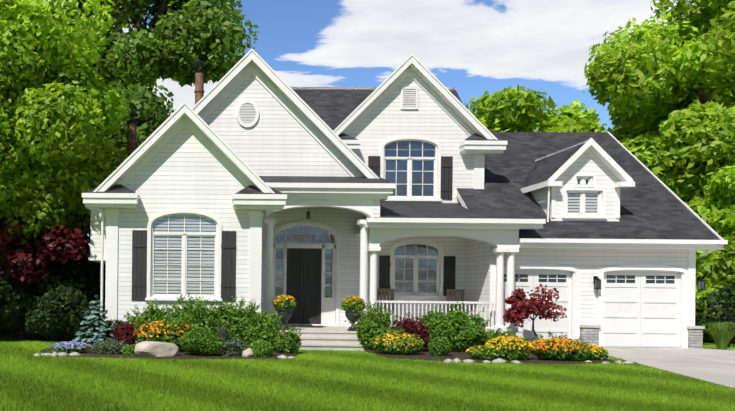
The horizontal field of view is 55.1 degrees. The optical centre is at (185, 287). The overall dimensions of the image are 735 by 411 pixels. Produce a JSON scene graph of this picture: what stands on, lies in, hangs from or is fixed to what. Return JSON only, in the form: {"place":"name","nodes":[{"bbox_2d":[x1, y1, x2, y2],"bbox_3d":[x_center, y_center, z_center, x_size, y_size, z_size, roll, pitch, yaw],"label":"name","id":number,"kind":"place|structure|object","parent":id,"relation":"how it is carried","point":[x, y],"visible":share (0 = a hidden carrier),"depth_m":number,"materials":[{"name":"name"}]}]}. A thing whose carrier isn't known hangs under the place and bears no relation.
{"place":"outdoors","nodes":[
{"label":"outdoors","id":0,"kind":"place"},
{"bbox_2d":[117,126,249,323],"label":"house wall","id":1,"kind":"structure","parent":0,"point":[184,167],"depth_m":20.14,"materials":[{"name":"white wood"}]},
{"bbox_2d":[261,75,473,325],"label":"house wall","id":2,"kind":"structure","parent":0,"point":[387,117],"depth_m":23.47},
{"bbox_2d":[0,326,734,410],"bbox_3d":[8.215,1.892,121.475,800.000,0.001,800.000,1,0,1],"label":"lawn","id":3,"kind":"structure","parent":0,"point":[37,338],"depth_m":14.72,"materials":[{"name":"green plant"}]},
{"bbox_2d":[0,265,40,333],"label":"hedge","id":4,"kind":"object","parent":3,"relation":"on","point":[16,305],"depth_m":21.54,"materials":[{"name":"green plant"}]},
{"bbox_2d":[0,199,88,338],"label":"japanese maple","id":5,"kind":"object","parent":3,"relation":"on","point":[20,262],"depth_m":21.33,"materials":[{"name":"red plant"}]},
{"bbox_2d":[1,0,109,77],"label":"tree","id":6,"kind":"object","parent":3,"relation":"on","point":[64,6],"visible":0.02,"depth_m":42.95,"materials":[{"name":"green plant"}]},
{"bbox_2d":[22,274,99,340],"bbox_3d":[-4.125,0.694,21.941,2.465,2.255,2.626,1,0,1],"label":"hedge","id":7,"kind":"object","parent":3,"relation":"on","point":[43,319],"depth_m":21.30,"materials":[{"name":"green plant"}]},
{"bbox_2d":[0,130,126,268],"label":"tree","id":8,"kind":"object","parent":3,"relation":"on","point":[88,222],"depth_m":28.12,"materials":[{"name":"green plant"}]},
{"bbox_2d":[0,0,130,246],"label":"tree","id":9,"kind":"object","parent":3,"relation":"on","point":[59,83],"depth_m":21.37,"materials":[{"name":"green plant"}]},
{"bbox_2d":[26,237,105,334],"bbox_3d":[-4.704,-0.320,25.245,4.622,4.266,4.344,1,0,1],"label":"hedge","id":10,"kind":"object","parent":3,"relation":"on","point":[84,271],"depth_m":24.14,"materials":[{"name":"plant"}]},
{"bbox_2d":[72,295,114,348],"bbox_3d":[-2.618,1.067,19.418,1.606,1.695,1.570,1,0,1],"label":"spruce tree","id":11,"kind":"object","parent":3,"relation":"on","point":[101,328],"depth_m":19.17,"materials":[{"name":"teal plant"}]},
{"bbox_2d":[104,319,129,341],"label":"foundation shrub","id":12,"kind":"object","parent":3,"relation":"on","point":[106,332],"depth_m":19.51,"materials":[{"name":"green plant"}]},
{"bbox_2d":[120,344,136,355],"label":"shrub","id":13,"kind":"object","parent":3,"relation":"on","point":[123,350],"depth_m":17.17,"materials":[{"name":"green plant"}]},
{"bbox_2d":[93,80,175,264],"bbox_3d":[-4.365,-4.366,32.870,9.773,12.300,9.194,1,0,1],"label":"tree","id":14,"kind":"object","parent":3,"relation":"on","point":[153,116],"depth_m":31.15,"materials":[{"name":"green plant"}]},
{"bbox_2d":[37,0,258,99],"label":"tree","id":15,"kind":"object","parent":3,"relation":"on","point":[179,52],"depth_m":36.62,"materials":[{"name":"green plant"}]},
{"bbox_2d":[133,316,197,351],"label":"orange flowers","id":16,"kind":"object","parent":3,"relation":"on","point":[165,322],"depth_m":18.15,"materials":[{"name":"orange plant"}]},
{"bbox_2d":[161,292,225,335],"bbox_3d":[0.285,0.985,19.460,2.060,1.712,1.573,1,0,1],"label":"tall shrub","id":17,"kind":"object","parent":3,"relation":"on","point":[192,312],"depth_m":19.08,"materials":[{"name":"green plant"}]},
{"bbox_2d":[216,336,250,355],"bbox_3d":[1.227,1.536,17.378,0.926,0.598,0.766,1,0,1],"label":"sage mound","id":18,"kind":"object","parent":3,"relation":"on","point":[228,344],"depth_m":17.22,"materials":[{"name":"green plant"}]},
{"bbox_2d":[202,294,269,344],"bbox_3d":[1.493,1.010,19.405,2.021,1.659,1.702,1,0,1],"label":"tall shrub","id":19,"kind":"object","parent":3,"relation":"on","point":[232,316],"depth_m":19.07,"materials":[{"name":"green plant"}]},
{"bbox_2d":[242,309,287,349],"bbox_3d":[2.214,1.230,18.922,1.345,1.241,1.337,1,0,1],"label":"tall shrub","id":20,"kind":"object","parent":3,"relation":"on","point":[265,323],"depth_m":18.66,"materials":[{"name":"green plant"}]},
{"bbox_2d":[40,346,614,364],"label":"planting bed mulch","id":21,"kind":"object","parent":3,"relation":"on","point":[460,355],"visible":0.42,"depth_m":17.19,"materials":[{"name":"brown soil"}]},
{"bbox_2d":[46,341,90,352],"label":"flowers","id":22,"kind":"object","parent":21,"relation":"on","point":[72,350],"depth_m":17.50,"materials":[{"name":"purple plant"}]},
{"bbox_2d":[88,340,127,353],"bbox_3d":[-2.032,1.581,17.654,1.093,0.417,0.799,1,0,1],"label":"mound","id":23,"kind":"object","parent":21,"relation":"on","point":[99,345],"depth_m":17.46,"materials":[{"name":"green plant"}]},
{"bbox_2d":[111,318,141,346],"bbox_3d":[-1.604,1.322,18.727,1.057,0.942,1.043,1,0,1],"label":"barberry","id":24,"kind":"object","parent":21,"relation":"on","point":[121,330],"depth_m":18.57,"materials":[{"name":"red plant"}]},
{"bbox_2d":[119,299,173,327],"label":"tall shrub","id":25,"kind":"object","parent":21,"relation":"on","point":[148,314],"depth_m":19.14,"materials":[{"name":"green plant"}]},
{"bbox_2d":[134,341,178,356],"bbox_3d":[-0.772,1.591,17.259,1.154,0.414,0.715,1,0,-15],"label":"boulder","id":26,"kind":"object","parent":21,"relation":"on","point":[152,348],"visible":0.81,"depth_m":16.95,"materials":[{"name":"beige stone"}]},
{"bbox_2d":[179,327,222,355],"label":"boxwood","id":27,"kind":"object","parent":21,"relation":"on","point":[217,340],"depth_m":17.10,"materials":[{"name":"green plant"}]},
{"bbox_2d":[213,322,229,349],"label":"shrub","id":28,"kind":"object","parent":21,"relation":"on","point":[221,334],"visible":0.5,"depth_m":18.89,"materials":[{"name":"green plant"}]},
{"bbox_2d":[242,348,254,356],"bbox_3d":[1.624,1.695,17.169,0.332,0.257,0.251,1,0,-26],"label":"boulder","id":29,"kind":"object","parent":21,"relation":"on","point":[248,352],"visible":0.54,"depth_m":17.09,"materials":[{"name":"beige stone"}]},
{"bbox_2d":[248,340,273,356],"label":"boxwood","id":30,"kind":"object","parent":21,"relation":"on","point":[267,348],"depth_m":17.20,"materials":[{"name":"green plant"}]},
{"bbox_2d":[273,326,302,352],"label":"shrub","id":31,"kind":"object","parent":21,"relation":"on","point":[284,349],"depth_m":18.10,"materials":[{"name":"green plant"}]},
{"bbox_2d":[428,336,451,355],"bbox_3d":[6.831,1.595,17.883,0.619,0.574,0.534,1,0,1],"label":"boxwood ball","id":32,"kind":"object","parent":21,"relation":"on","point":[445,351],"depth_m":17.76,"materials":[{"name":"green plant"}]},
{"bbox_2d":[34,352,635,364],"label":"edging stones","id":33,"kind":"object","parent":3,"relation":"on","point":[64,354],"visible":0.56,"depth_m":16.58,"materials":[{"name":"grey stone"}]},
{"bbox_2d":[344,301,396,349],"bbox_3d":[5.495,1.145,19.566,1.586,1.489,1.157,1,0,1],"label":"shrub","id":34,"kind":"object","parent":3,"relation":"on","point":[365,322],"depth_m":19.29,"materials":[{"name":"green plant"}]},
{"bbox_2d":[279,325,501,350],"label":"porch steps","id":35,"kind":"structure","parent":3,"relation":"on","point":[321,337],"depth_m":20.05,"materials":[{"name":"concrete"}]},
{"bbox_2d":[272,295,296,329],"bbox_3d":[3.075,0.781,20.804,0.797,1.114,0.729,1,0,1],"label":"urn","id":36,"kind":"object","parent":35,"relation":"on","point":[287,304],"depth_m":20.63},
{"bbox_2d":[341,295,365,330],"bbox_3d":[5.209,0.799,20.775,0.790,1.123,0.740,1,0,1],"label":"urn","id":37,"kind":"object","parent":35,"relation":"on","point":[345,305],"depth_m":20.60,"materials":[{"name":"grey stone"}]},
{"bbox_2d":[377,288,393,327],"bbox_3d":[6.796,0.711,22.833,0.667,1.334,0.598,1,0,19],"label":"porch chair","id":38,"kind":"object","parent":35,"relation":"on","point":[391,294],"visible":0.4,"depth_m":23.03,"materials":[{"name":"brown wood"}]},
{"bbox_2d":[447,289,472,318],"bbox_3d":[9.344,0.737,22.726,0.667,1.334,0.598,1,0,-11],"label":"porch chair","id":39,"kind":"object","parent":35,"relation":"on","point":[455,294],"visible":0.5,"depth_m":22.96,"materials":[{"name":"brown wood"}]},
{"bbox_2d":[369,325,423,354],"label":"bush","id":40,"kind":"object","parent":3,"relation":"on","point":[389,350],"depth_m":18.04,"materials":[{"name":"yellow plant"}]},
{"bbox_2d":[390,312,430,351],"bbox_3d":[6.401,1.274,19.067,1.147,1.224,1.182,1,0,1],"label":"barberry","id":41,"kind":"object","parent":3,"relation":"on","point":[423,333],"depth_m":18.87,"materials":[{"name":"red plant"}]},
{"bbox_2d":[413,302,490,351],"bbox_3d":[7.728,1.162,19.440,2.368,1.491,1.678,1,0,1],"label":"shrub","id":42,"kind":"object","parent":3,"relation":"on","point":[468,323],"depth_m":19.04,"materials":[{"name":"green plant"}]},
{"bbox_2d":[466,345,500,359],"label":"flowering plant","id":43,"kind":"object","parent":3,"relation":"on","point":[485,355],"depth_m":16.96,"materials":[{"name":"green plant"}]},
{"bbox_2d":[472,328,506,347],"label":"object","id":44,"kind":"object","parent":3,"relation":"on","point":[489,332],"depth_m":19.66,"materials":[{"name":"green plant"}]},
{"bbox_2d":[481,328,533,360],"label":"bush","id":45,"kind":"object","parent":3,"relation":"on","point":[523,354],"depth_m":16.90,"materials":[{"name":"yellow plant"}]},
{"bbox_2d":[503,283,566,338],"bbox_3d":[10.596,0.904,20.096,1.949,2.064,1.483,1,0,-32],"label":"red-leaved tree","id":46,"kind":"object","parent":3,"relation":"on","point":[526,308],"depth_m":19.90,"materials":[{"name":"red plant"}]},
{"bbox_2d":[464,85,620,131],"bbox_3d":[20.918,-5.038,41.174,13.780,14.167,10.818,1,0,1],"label":"tree","id":47,"kind":"object","parent":3,"relation":"on","point":[514,109],"depth_m":38.52,"materials":[{"name":"green plant"}]},
{"bbox_2d":[529,332,593,360],"bbox_3d":[9.594,1.501,17.122,1.650,0.849,1.087,1,0,1],"label":"bush","id":48,"kind":"object","parent":3,"relation":"on","point":[580,354],"depth_m":16.88,"materials":[{"name":"orange plant"}]},
{"bbox_2d":[575,344,608,359],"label":"flowers","id":49,"kind":"object","parent":3,"relation":"on","point":[601,355],"depth_m":17.15,"materials":[{"name":"yellow plant"}]},
{"bbox_2d":[579,325,704,348],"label":"stone pillar bases","id":50,"kind":"object","parent":3,"relation":"on","point":[589,334],"visible":0.52,"depth_m":21.21,"materials":[{"name":"grey stone"}]},
{"bbox_2d":[583,0,734,204],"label":"tree","id":51,"kind":"object","parent":3,"relation":"on","point":[674,150],"depth_m":29.56,"materials":[{"name":"green plant"}]},
{"bbox_2d":[608,19,734,201],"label":"tree","id":52,"kind":"object","parent":3,"relation":"on","point":[726,98],"visible":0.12,"depth_m":33.29,"materials":[{"name":"green plant"}]},
{"bbox_2d":[685,165,734,286],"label":"small tree","id":53,"kind":"object","parent":3,"relation":"on","point":[714,209],"visible":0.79,"depth_m":24.64,"materials":[{"name":"green plant"}]},
{"bbox_2d":[695,280,734,342],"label":"shrub","id":54,"kind":"object","parent":3,"relation":"on","point":[723,293],"depth_m":23.46,"materials":[{"name":"green plant"}]},
{"bbox_2d":[695,257,734,337],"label":"hedge","id":55,"kind":"object","parent":3,"relation":"on","point":[708,289],"depth_m":24.09,"materials":[{"name":"green plant"}]},
{"bbox_2d":[727,314,734,346],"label":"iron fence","id":56,"kind":"object","parent":3,"relation":"on","point":[729,320],"visible":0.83,"depth_m":22.12,"materials":[{"name":"black metal"}]},
{"bbox_2d":[44,0,694,245],"label":"sky","id":57,"kind":"structure","parent":0,"point":[472,47],"materials":[{"name":"blue"}]},
{"bbox_2d":[90,74,687,330],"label":"house siding walls","id":58,"kind":"structure","parent":0,"point":[277,139],"depth_m":22.05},
{"bbox_2d":[132,89,455,323],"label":"shutters and door","id":59,"kind":"object","parent":58,"relation":"attached to","point":[303,278],"visible":0.77,"depth_m":23.43,"materials":[{"name":"black wood"}]},
{"bbox_2d":[153,141,597,296],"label":"windows","id":60,"kind":"structure","parent":58,"relation":"in","point":[402,276],"depth_m":23.53,"materials":[{"name":"white glass"}]},
{"bbox_2d":[84,60,719,239],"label":"house roofs","id":61,"kind":"structure","parent":58,"relation":"on","point":[652,206],"depth_m":22.71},
{"bbox_2d":[126,60,205,156],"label":"trunks","id":62,"kind":"object","parent":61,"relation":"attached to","point":[131,142],"visible":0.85,"depth_m":24.83,"materials":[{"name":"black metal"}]},
{"bbox_2d":[306,208,310,218],"bbox_3d":[4.187,-2.520,22.741,0.120,0.360,0.120,1,0,1],"label":"porch lantern","id":63,"kind":"object","parent":61,"relation":"attached to","point":[308,214],"visible":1,"depth_m":22.70,"materials":[{"name":"black metal"}]},
{"bbox_2d":[549,152,619,220],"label":"dormer wall","id":64,"kind":"structure","parent":61,"relation":"on","point":[587,163],"depth_m":21.74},
{"bbox_2d":[82,49,727,347],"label":"house trim","id":65,"kind":"structure","parent":58,"relation":"attached to","point":[501,237],"depth_m":21.15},
{"bbox_2d":[503,270,679,347],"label":"garage doors","id":66,"kind":"structure","parent":58,"relation":"attached to","point":[640,309],"depth_m":21.45,"materials":[{"name":"paint"}]},
{"bbox_2d":[593,276,600,289],"bbox_3d":[13.101,-0.132,21.218,0.200,0.450,0.240,1,0,1],"label":"wall lantern","id":67,"kind":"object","parent":58,"relation":"attached to","point":[597,282],"depth_m":21.14,"materials":[{"name":"black metal"}]},
{"bbox_2d":[696,277,704,290],"bbox_3d":[16.319,-0.098,21.112,0.200,0.450,0.240,1,0,1],"label":"wall lantern","id":68,"kind":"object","parent":58,"relation":"attached to","point":[700,283],"depth_m":21.07,"materials":[{"name":"black metal"}]},
{"bbox_2d":[603,347,734,388],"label":"driveway","id":69,"kind":"structure","parent":0,"point":[713,365],"depth_m":17.42,"materials":[{"name":"concrete"}]},
{"bbox_2d":[704,321,734,349],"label":"ornamental grass","id":70,"kind":"object","parent":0,"point":[721,334],"depth_m":20.83,"materials":[{"name":"green plant"}]}
]}

